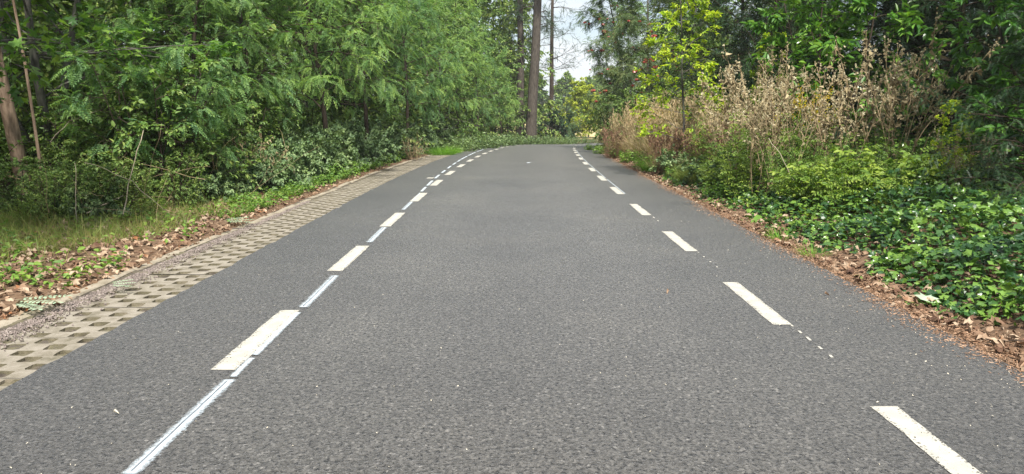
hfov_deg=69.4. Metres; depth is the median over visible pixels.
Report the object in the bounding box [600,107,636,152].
dry grass clump
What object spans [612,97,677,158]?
dry grass clump
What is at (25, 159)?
undergrowth plant
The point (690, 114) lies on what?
roadside shrub
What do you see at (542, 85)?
field edge tree
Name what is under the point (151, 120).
undergrowth shrub
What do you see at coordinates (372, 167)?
nettle clump
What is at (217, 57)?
leafy tree
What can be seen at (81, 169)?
undergrowth plant
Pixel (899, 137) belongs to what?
mugwort plant
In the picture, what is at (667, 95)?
roadside shrub
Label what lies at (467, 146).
nettle bank
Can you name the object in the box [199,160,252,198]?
bramble bush
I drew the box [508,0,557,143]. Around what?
pine tree
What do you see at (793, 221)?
creeping weeds
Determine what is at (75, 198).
bare stick
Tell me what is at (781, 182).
ground elder clump
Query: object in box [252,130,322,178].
bramble bush
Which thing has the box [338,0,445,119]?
robinia tree
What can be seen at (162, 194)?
undergrowth plant
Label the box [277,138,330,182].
bramble bush
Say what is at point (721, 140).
rusty seed plant
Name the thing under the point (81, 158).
undergrowth plant
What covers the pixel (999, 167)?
yew tree
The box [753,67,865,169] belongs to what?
seedhead plant
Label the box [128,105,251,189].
undergrowth shrub
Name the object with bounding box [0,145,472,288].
creeping weeds
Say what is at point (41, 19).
leafy tree
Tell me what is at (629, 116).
dry grass clump
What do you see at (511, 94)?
leafy tree
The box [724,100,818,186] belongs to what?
mugwort plant
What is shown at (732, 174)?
ground elder clump
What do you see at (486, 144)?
nettle bank
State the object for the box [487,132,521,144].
nettle bank
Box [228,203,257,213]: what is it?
nettle clump
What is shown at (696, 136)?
mugwort plant
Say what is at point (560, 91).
field edge tree
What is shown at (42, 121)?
undergrowth shrub
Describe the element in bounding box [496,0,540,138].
pine tree
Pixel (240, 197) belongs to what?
nettle clump
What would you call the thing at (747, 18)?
yew tree
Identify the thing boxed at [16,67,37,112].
undergrowth shrub
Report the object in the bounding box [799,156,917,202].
ground elder clump
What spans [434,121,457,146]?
bramble bush
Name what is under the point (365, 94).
robinia tree
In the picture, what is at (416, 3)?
robinia tree
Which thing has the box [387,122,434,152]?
bramble bush
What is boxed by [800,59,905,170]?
seedhead plant
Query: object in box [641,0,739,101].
leafy tree
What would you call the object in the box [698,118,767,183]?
mugwort plant
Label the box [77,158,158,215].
undergrowth plant
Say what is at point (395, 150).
bramble bush
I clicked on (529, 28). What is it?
leafy tree
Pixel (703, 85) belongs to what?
seedhead plant
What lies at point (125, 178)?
bare stick
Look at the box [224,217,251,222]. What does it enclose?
fallen frond
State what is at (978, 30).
yew tree
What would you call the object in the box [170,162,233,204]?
bramble bush
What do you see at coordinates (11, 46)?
maple tree
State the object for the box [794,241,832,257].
grass tuft
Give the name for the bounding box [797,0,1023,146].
yew tree
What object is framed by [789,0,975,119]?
yew tree
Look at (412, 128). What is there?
bramble bush
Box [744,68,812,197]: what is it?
seedhead plant
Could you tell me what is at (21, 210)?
undergrowth plant
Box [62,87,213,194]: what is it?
undergrowth shrub
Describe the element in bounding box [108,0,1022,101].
sky
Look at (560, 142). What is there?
nettle bank
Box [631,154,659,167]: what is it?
verge weed
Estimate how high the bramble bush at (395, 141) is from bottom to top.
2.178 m
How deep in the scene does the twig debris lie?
9.81 m
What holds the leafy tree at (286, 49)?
on the ground at (978, 320)
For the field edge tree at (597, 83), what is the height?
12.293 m
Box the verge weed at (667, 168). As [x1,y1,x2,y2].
[665,166,677,174]
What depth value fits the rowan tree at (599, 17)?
35.99 m
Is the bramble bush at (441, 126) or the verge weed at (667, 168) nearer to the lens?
the verge weed at (667, 168)
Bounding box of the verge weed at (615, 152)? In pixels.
[608,147,629,157]
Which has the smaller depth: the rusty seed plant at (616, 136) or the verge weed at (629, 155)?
the verge weed at (629, 155)
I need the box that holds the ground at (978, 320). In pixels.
[0,74,1023,369]
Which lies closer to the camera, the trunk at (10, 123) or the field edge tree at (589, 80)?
the trunk at (10, 123)
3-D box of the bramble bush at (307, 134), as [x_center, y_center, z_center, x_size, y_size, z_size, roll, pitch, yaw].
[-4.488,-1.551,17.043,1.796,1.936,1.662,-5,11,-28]
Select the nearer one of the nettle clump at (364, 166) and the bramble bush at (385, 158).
the nettle clump at (364, 166)
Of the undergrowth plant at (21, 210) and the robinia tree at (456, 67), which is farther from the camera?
the robinia tree at (456, 67)
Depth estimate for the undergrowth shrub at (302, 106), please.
19.54 m
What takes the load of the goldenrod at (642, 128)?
on the ground at (978, 320)
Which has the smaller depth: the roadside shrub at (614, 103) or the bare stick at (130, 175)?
the bare stick at (130, 175)
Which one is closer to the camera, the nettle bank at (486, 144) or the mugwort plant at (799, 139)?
the mugwort plant at (799, 139)
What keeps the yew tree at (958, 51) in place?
on the ground at (978, 320)
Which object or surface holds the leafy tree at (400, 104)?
on the ground at (978, 320)
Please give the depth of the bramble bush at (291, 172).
13.75 m
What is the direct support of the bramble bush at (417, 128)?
on the ground at (978, 320)
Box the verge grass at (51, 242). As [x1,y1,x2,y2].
[0,184,256,289]
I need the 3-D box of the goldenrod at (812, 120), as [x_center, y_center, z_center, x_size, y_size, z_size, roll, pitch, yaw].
[5.050,-1.756,12.680,1.035,1.777,1.278,-1,10,-3]
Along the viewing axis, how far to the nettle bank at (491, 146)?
36.53 m
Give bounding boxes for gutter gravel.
[0,201,309,355]
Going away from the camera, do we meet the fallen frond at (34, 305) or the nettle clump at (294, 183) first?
the fallen frond at (34, 305)
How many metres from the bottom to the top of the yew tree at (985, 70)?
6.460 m
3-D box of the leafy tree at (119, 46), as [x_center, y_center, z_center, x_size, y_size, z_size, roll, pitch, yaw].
[-12.121,-6.810,21.435,5.707,8.172,5.555,3,10,15]
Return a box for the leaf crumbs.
[10,163,1020,473]
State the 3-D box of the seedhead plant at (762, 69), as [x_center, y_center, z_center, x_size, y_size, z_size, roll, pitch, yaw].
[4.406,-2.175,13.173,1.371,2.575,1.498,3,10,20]
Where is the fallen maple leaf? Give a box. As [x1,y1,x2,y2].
[915,292,938,302]
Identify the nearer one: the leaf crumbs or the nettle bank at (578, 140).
the leaf crumbs
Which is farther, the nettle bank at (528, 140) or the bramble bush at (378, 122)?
the nettle bank at (528, 140)
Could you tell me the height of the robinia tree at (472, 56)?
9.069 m
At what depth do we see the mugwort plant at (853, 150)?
10.86 m
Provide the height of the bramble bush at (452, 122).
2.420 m
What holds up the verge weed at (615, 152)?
on the ground at (978, 320)
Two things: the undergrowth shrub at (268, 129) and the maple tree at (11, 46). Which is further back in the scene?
the undergrowth shrub at (268, 129)
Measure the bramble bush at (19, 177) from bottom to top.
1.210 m
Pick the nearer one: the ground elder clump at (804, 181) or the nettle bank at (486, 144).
the ground elder clump at (804, 181)
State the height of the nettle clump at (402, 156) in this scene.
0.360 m
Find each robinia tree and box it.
[49,0,284,135]
[129,0,346,129]
[199,0,410,137]
[214,0,399,127]
[285,0,431,139]
[328,0,466,145]
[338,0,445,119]
[383,0,479,136]
[410,0,498,130]
[437,8,511,144]
[475,53,525,132]
[580,1,659,125]
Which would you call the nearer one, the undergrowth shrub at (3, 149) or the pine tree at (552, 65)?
the undergrowth shrub at (3, 149)
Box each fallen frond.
[16,295,72,309]
[112,279,135,286]
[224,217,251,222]
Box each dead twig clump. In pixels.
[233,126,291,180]
[399,132,429,159]
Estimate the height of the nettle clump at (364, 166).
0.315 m
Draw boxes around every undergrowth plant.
[0,156,59,219]
[0,191,43,227]
[14,165,80,224]
[28,139,122,187]
[49,146,139,203]
[50,158,133,222]
[73,124,180,197]
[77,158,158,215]
[128,147,211,209]
[131,118,226,183]
[133,179,171,210]
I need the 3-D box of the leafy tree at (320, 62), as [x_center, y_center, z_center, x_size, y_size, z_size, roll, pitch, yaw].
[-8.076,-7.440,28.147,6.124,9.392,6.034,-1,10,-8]
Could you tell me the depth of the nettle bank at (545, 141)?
52.79 m
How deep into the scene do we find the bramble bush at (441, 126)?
34.24 m
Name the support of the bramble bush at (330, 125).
on the ground at (978, 320)
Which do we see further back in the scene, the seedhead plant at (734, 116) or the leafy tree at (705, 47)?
the leafy tree at (705, 47)
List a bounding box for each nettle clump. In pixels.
[216,209,242,218]
[226,192,260,204]
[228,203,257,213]
[241,198,270,207]
[259,190,288,200]
[273,184,304,195]
[285,179,315,191]
[303,174,326,186]
[312,170,337,183]
[326,162,352,177]
[328,167,349,179]
[352,159,363,173]
[360,161,370,171]
[364,160,377,169]
[378,153,396,162]
[395,149,409,158]
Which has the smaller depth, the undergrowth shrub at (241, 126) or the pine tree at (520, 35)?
the undergrowth shrub at (241, 126)
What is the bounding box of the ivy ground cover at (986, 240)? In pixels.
[658,109,1023,325]
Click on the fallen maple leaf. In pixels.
(922, 297)
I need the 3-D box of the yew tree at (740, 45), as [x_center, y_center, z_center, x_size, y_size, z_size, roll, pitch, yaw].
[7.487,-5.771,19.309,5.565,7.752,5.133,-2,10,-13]
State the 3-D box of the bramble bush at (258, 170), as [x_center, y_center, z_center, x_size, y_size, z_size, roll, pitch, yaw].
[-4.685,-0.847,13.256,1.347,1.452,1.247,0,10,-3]
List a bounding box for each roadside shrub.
[586,93,633,148]
[596,107,623,143]
[614,86,673,147]
[636,83,713,142]
[663,65,734,104]
[671,80,741,132]
[676,86,758,127]
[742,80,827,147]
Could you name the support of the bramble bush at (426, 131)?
on the ground at (978, 320)
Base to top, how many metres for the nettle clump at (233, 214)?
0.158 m
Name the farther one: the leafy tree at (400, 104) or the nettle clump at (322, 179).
the leafy tree at (400, 104)
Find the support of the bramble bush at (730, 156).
on the ground at (978, 320)
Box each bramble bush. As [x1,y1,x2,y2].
[0,169,81,212]
[50,175,130,222]
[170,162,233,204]
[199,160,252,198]
[206,134,253,173]
[222,148,284,195]
[234,138,283,163]
[242,144,312,191]
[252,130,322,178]
[275,109,346,139]
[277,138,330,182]
[280,123,360,172]
[284,125,349,174]
[285,127,353,174]
[287,120,363,173]
[312,122,372,168]
[320,108,400,161]
[330,119,387,166]
[333,117,401,162]
[336,122,389,161]
[349,122,400,159]
[355,108,415,156]
[380,124,411,158]
[381,107,438,152]
[381,120,418,151]
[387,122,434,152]
[399,123,423,153]
[403,111,452,147]
[419,119,441,149]
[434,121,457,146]
[441,120,462,142]
[441,122,469,141]
[649,141,707,174]
[678,146,746,183]
[706,142,802,181]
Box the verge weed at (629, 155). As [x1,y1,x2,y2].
[618,149,646,162]
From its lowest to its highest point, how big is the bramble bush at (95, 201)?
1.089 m
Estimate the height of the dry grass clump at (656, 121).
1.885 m
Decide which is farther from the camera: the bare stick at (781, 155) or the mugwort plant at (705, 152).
the mugwort plant at (705, 152)
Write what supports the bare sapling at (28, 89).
on the ground at (978, 320)
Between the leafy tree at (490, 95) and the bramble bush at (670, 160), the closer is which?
the bramble bush at (670, 160)
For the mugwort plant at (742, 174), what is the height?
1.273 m
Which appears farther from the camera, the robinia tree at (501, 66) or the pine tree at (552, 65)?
the pine tree at (552, 65)
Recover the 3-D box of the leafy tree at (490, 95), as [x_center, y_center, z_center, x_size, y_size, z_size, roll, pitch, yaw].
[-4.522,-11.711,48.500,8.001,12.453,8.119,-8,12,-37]
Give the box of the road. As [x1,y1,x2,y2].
[0,143,1023,473]
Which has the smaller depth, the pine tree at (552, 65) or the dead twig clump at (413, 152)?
the dead twig clump at (413, 152)
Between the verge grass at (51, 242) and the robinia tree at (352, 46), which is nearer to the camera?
the verge grass at (51, 242)
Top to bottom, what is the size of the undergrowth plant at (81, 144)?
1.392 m
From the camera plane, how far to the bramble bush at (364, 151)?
18.73 m
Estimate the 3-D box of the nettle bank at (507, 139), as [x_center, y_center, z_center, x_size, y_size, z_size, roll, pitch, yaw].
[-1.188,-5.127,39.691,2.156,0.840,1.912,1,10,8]
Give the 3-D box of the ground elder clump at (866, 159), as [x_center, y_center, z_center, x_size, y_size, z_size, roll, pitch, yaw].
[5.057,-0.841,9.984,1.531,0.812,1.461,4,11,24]
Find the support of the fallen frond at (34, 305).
on the leaf litter at (23, 288)
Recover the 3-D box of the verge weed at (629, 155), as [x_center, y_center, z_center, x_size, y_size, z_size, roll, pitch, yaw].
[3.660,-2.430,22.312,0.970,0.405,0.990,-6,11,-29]
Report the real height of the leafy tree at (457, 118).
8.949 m
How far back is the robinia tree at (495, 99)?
44.44 m
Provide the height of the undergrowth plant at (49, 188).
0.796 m
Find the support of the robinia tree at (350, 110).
on the ground at (978, 320)
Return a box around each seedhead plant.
[695,59,794,164]
[702,62,812,182]
[719,41,802,156]
[719,54,836,190]
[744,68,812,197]
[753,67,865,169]
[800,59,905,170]
[826,7,1007,166]
[855,35,986,162]
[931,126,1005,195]
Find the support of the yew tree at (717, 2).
on the ground at (978, 320)
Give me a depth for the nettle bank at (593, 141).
64.33 m
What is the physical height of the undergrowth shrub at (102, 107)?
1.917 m
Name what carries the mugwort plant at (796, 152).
on the ground at (978, 320)
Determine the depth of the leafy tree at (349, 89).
24.26 m
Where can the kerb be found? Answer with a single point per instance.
(27, 314)
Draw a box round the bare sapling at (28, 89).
[12,0,46,211]
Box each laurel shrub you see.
[740,0,960,158]
[913,0,1023,170]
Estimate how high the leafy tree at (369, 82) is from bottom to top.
9.256 m
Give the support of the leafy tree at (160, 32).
on the ground at (978, 320)
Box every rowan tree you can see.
[564,0,664,144]
[588,0,708,127]
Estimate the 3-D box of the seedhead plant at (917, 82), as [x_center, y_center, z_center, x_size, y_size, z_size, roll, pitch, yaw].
[6.066,-2.043,11.341,2.245,2.565,1.752,-6,11,-30]
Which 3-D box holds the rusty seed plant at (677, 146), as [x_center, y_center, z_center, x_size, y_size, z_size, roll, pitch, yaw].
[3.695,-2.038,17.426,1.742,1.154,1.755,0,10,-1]
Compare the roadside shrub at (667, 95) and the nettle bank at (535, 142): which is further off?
the nettle bank at (535, 142)
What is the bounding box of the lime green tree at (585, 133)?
[575,92,602,137]
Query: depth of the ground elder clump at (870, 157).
10.09 m
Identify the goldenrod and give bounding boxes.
[635,110,656,148]
[650,105,673,153]
[773,82,837,173]
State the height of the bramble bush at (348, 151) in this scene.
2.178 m
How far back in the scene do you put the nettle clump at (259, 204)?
11.24 m
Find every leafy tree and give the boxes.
[0,0,140,135]
[3,0,134,131]
[5,0,228,118]
[10,0,105,110]
[15,0,316,136]
[24,9,162,105]
[50,0,275,141]
[56,0,296,120]
[149,0,303,145]
[186,0,317,105]
[214,0,401,126]
[243,0,381,121]
[259,5,374,112]
[286,3,421,128]
[292,0,438,146]
[313,11,403,117]
[350,3,474,126]
[356,0,470,133]
[389,0,485,143]
[403,0,509,138]
[417,0,510,122]
[431,0,538,142]
[460,0,505,133]
[464,29,530,137]
[474,0,542,135]
[475,0,561,140]
[488,30,540,138]
[622,0,749,134]
[630,1,726,107]
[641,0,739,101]
[669,1,739,79]
[674,0,861,110]
[710,0,854,85]
[805,0,1017,92]
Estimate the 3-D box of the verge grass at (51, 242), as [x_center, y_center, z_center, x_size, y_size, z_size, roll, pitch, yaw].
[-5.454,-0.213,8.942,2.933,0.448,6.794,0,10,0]
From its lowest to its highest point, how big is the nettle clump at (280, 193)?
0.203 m
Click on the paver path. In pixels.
(216, 260)
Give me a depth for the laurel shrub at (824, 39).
13.32 m
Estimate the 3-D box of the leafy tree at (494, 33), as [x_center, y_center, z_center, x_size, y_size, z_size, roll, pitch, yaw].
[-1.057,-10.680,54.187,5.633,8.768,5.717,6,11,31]
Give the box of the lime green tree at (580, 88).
[556,77,596,136]
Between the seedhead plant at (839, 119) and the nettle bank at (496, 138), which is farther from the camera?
the nettle bank at (496, 138)
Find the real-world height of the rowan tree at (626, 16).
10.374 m
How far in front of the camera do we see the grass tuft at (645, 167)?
18.47 m
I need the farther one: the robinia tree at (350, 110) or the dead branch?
the robinia tree at (350, 110)
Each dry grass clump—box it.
[597,112,626,147]
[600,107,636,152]
[608,101,660,156]
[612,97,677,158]
[627,95,694,158]
[651,90,702,145]
[652,97,703,153]
[660,91,727,152]
[668,96,745,153]
[680,101,753,162]
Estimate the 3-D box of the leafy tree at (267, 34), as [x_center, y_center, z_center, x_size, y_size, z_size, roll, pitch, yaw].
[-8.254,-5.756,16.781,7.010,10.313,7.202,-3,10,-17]
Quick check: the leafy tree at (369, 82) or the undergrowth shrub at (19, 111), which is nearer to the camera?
the undergrowth shrub at (19, 111)
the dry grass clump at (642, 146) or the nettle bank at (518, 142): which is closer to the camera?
the dry grass clump at (642, 146)
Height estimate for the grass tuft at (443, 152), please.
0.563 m
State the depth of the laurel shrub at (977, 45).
9.96 m
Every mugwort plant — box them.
[680,118,722,160]
[691,115,768,162]
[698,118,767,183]
[715,122,794,197]
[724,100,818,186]
[756,128,829,192]
[773,125,859,178]
[782,101,873,175]
[808,130,893,171]
[838,129,928,170]
[860,110,943,156]
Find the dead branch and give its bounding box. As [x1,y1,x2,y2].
[86,195,123,213]
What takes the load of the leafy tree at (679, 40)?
on the ground at (978, 320)
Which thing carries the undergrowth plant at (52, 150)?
on the ground at (978, 320)
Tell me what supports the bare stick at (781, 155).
on the ground elder clump at (781, 182)
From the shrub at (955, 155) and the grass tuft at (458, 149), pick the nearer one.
the shrub at (955, 155)
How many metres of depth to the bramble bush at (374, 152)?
19.86 m
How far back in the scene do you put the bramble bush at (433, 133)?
31.62 m
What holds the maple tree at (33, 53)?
on the ground at (978, 320)
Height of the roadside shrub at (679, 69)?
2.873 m
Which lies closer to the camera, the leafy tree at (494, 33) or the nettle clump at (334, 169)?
the nettle clump at (334, 169)
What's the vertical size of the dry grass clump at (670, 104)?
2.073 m
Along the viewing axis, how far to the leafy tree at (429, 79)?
43.26 m
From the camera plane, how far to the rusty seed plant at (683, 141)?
15.45 m
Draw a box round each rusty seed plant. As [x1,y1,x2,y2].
[594,126,631,157]
[638,127,691,173]
[675,128,723,171]
[701,121,770,165]
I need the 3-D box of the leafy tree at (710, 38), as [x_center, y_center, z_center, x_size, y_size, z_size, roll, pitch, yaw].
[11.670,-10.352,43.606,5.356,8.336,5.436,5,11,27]
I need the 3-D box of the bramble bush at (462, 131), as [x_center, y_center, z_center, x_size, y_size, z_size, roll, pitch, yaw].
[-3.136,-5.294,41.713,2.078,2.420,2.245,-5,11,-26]
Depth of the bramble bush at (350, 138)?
17.93 m
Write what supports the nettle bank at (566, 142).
on the ground at (978, 320)
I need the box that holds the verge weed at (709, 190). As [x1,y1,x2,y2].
[701,179,744,198]
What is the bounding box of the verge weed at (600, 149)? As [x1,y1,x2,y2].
[591,145,611,153]
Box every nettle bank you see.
[441,137,479,151]
[449,136,488,149]
[463,132,504,147]
[470,136,501,147]
[472,134,508,146]
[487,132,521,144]
[489,134,517,145]
[491,134,524,144]
[505,135,531,144]
[513,135,539,143]
[527,135,548,143]
[537,137,556,143]
[546,137,565,143]
[549,135,573,142]
[557,137,574,143]
[566,137,584,143]
[573,137,591,143]
[581,136,597,142]
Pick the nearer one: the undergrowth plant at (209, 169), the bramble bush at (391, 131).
the undergrowth plant at (209, 169)
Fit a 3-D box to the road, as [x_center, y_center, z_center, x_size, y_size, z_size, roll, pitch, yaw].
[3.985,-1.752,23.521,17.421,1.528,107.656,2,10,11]
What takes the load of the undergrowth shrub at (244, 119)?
on the ground at (978, 320)
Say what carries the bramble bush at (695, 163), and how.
on the ground at (978, 320)
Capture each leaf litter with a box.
[0,166,384,319]
[611,155,1023,371]
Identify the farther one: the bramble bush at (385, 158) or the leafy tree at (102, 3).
the bramble bush at (385, 158)
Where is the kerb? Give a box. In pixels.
[0,155,430,328]
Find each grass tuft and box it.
[424,145,460,154]
[437,146,466,153]
[635,156,656,171]
[667,164,691,181]
[668,160,709,184]
[762,225,803,240]
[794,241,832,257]
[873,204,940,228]
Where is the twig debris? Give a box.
[0,98,305,220]
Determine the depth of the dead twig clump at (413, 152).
23.87 m
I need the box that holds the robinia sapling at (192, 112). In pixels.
[46,7,259,201]
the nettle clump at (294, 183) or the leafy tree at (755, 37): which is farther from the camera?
the leafy tree at (755, 37)
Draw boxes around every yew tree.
[662,0,812,110]
[685,0,856,145]
[711,0,900,130]
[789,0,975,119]
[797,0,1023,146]
[824,0,1017,122]
[826,0,1022,155]
[880,0,1018,128]
[893,0,1023,135]
[922,0,1023,204]
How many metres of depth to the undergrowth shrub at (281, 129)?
17.82 m
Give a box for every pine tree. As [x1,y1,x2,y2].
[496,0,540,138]
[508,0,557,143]
[515,0,586,128]
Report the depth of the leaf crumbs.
4.65 m
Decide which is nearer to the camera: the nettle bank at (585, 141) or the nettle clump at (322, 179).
the nettle clump at (322, 179)
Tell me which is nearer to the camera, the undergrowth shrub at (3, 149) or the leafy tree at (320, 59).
the undergrowth shrub at (3, 149)
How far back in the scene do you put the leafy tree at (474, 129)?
36.17 m
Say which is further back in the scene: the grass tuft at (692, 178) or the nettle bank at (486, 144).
the nettle bank at (486, 144)
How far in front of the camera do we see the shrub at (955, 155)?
9.23 m
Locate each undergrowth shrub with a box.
[0,52,47,207]
[0,54,84,190]
[0,101,104,193]
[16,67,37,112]
[28,91,102,146]
[37,92,149,177]
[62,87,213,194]
[70,56,262,205]
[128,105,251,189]
[167,100,264,174]
[187,87,255,143]
[198,88,306,156]
[218,97,300,146]
[254,93,308,134]
[275,102,337,137]
[301,107,350,126]
[335,97,395,127]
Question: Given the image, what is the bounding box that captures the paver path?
[0,147,478,390]
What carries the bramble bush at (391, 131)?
on the ground at (978, 320)
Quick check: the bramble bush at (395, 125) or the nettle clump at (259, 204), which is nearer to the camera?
the nettle clump at (259, 204)
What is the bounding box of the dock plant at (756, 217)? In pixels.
[751,213,779,222]
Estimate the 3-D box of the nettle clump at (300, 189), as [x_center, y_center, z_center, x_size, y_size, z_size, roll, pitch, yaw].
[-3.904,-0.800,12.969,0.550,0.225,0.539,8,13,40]
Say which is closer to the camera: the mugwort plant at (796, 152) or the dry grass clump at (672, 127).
the mugwort plant at (796, 152)
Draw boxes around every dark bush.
[525,105,575,141]
[560,126,581,139]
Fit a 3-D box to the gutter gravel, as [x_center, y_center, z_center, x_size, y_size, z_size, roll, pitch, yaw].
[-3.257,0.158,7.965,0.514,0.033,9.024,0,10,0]
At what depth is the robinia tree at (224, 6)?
13.79 m
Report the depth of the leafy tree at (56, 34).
19.93 m
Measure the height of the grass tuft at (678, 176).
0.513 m
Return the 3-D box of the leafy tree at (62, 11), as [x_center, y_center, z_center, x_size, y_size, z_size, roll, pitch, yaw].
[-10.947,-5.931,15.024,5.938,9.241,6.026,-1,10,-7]
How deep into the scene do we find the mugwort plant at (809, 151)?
11.24 m
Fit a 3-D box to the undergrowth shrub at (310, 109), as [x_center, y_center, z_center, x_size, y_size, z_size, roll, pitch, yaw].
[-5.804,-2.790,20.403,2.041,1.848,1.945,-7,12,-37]
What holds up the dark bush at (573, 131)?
on the ground at (978, 320)
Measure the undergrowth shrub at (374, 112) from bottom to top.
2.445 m
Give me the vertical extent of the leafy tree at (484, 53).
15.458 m
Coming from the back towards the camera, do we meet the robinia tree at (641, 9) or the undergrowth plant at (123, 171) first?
the robinia tree at (641, 9)
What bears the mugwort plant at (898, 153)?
on the ground at (978, 320)
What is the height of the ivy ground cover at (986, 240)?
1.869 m
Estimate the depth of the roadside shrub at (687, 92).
20.35 m
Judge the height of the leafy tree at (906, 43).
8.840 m
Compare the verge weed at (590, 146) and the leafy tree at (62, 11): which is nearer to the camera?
the leafy tree at (62, 11)
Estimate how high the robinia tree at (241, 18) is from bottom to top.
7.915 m
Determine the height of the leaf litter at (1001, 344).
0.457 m
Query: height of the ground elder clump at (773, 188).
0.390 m
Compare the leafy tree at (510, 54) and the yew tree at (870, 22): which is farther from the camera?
the leafy tree at (510, 54)
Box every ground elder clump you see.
[690,157,734,186]
[718,163,762,193]
[764,158,882,204]
[769,159,886,213]
[770,179,816,196]
[790,153,951,216]
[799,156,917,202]
[829,145,945,199]
[836,139,979,192]
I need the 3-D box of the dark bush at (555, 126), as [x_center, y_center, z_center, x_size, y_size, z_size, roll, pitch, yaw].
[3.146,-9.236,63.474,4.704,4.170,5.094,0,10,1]
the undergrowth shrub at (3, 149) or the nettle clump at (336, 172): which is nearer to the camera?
the undergrowth shrub at (3, 149)
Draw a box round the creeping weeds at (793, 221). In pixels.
[601,133,1001,224]
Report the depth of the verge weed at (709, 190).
12.34 m
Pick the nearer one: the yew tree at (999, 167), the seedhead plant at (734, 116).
the yew tree at (999, 167)
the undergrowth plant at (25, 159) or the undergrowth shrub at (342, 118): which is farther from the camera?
the undergrowth shrub at (342, 118)
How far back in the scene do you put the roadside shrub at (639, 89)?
25.46 m
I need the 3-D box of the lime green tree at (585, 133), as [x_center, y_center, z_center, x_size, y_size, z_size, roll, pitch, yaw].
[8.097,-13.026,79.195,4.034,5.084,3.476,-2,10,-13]
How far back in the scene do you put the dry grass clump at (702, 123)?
15.41 m
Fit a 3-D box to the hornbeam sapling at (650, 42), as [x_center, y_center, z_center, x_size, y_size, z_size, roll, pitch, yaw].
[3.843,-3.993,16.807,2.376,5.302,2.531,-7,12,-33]
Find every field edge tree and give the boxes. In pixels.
[524,65,548,121]
[545,70,582,118]
[576,75,599,120]
[592,71,607,98]
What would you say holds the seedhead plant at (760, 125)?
on the ground at (978, 320)
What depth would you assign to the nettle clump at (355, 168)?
17.52 m
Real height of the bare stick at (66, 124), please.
0.424 m
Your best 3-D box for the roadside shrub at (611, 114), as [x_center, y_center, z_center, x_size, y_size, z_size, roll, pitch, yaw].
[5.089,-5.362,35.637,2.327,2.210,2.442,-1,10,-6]
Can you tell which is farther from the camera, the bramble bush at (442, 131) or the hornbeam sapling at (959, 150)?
the bramble bush at (442, 131)
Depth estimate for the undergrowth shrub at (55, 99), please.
14.91 m
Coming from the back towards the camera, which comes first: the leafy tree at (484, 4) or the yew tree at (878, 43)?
the leafy tree at (484, 4)
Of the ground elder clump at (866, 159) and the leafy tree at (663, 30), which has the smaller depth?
the ground elder clump at (866, 159)
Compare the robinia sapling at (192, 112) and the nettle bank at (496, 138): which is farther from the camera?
the nettle bank at (496, 138)
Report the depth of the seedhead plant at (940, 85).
10.51 m
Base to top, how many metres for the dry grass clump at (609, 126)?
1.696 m
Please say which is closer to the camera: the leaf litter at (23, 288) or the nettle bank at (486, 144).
the leaf litter at (23, 288)
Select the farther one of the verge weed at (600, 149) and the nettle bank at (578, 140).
the nettle bank at (578, 140)
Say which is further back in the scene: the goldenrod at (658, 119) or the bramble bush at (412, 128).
the bramble bush at (412, 128)
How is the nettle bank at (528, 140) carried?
on the ground at (978, 320)
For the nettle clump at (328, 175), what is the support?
on the ground at (978, 320)
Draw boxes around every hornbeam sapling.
[629,0,739,152]
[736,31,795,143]
[920,99,973,200]
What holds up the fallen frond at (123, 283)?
on the paver path
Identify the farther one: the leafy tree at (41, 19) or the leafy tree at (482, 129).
the leafy tree at (482, 129)
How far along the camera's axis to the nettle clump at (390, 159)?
21.98 m
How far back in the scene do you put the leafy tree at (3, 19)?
12.52 m
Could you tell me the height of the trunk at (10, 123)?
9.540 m
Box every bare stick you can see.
[50,111,96,141]
[75,166,76,218]
[87,163,164,210]
[123,130,143,214]
[768,138,793,179]
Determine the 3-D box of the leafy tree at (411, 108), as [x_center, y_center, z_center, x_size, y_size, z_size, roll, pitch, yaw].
[-6.668,-7.296,30.470,6.223,8.910,6.057,0,10,-2]
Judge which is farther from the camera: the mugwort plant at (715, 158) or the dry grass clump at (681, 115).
the dry grass clump at (681, 115)
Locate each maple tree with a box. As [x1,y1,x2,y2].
[0,0,243,166]
[0,2,111,116]
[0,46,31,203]
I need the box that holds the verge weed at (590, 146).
[584,143,602,149]
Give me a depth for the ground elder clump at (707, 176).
13.59 m
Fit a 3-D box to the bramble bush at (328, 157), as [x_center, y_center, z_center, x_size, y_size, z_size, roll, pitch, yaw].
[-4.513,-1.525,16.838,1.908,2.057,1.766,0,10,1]
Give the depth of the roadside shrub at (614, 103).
29.45 m
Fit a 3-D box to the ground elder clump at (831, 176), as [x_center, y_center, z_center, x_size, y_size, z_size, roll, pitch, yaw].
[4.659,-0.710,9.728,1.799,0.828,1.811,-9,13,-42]
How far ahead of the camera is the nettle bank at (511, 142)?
42.69 m
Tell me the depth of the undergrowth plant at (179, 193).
10.87 m
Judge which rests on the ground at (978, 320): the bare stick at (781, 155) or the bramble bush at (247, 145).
the bramble bush at (247, 145)
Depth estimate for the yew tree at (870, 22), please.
16.31 m

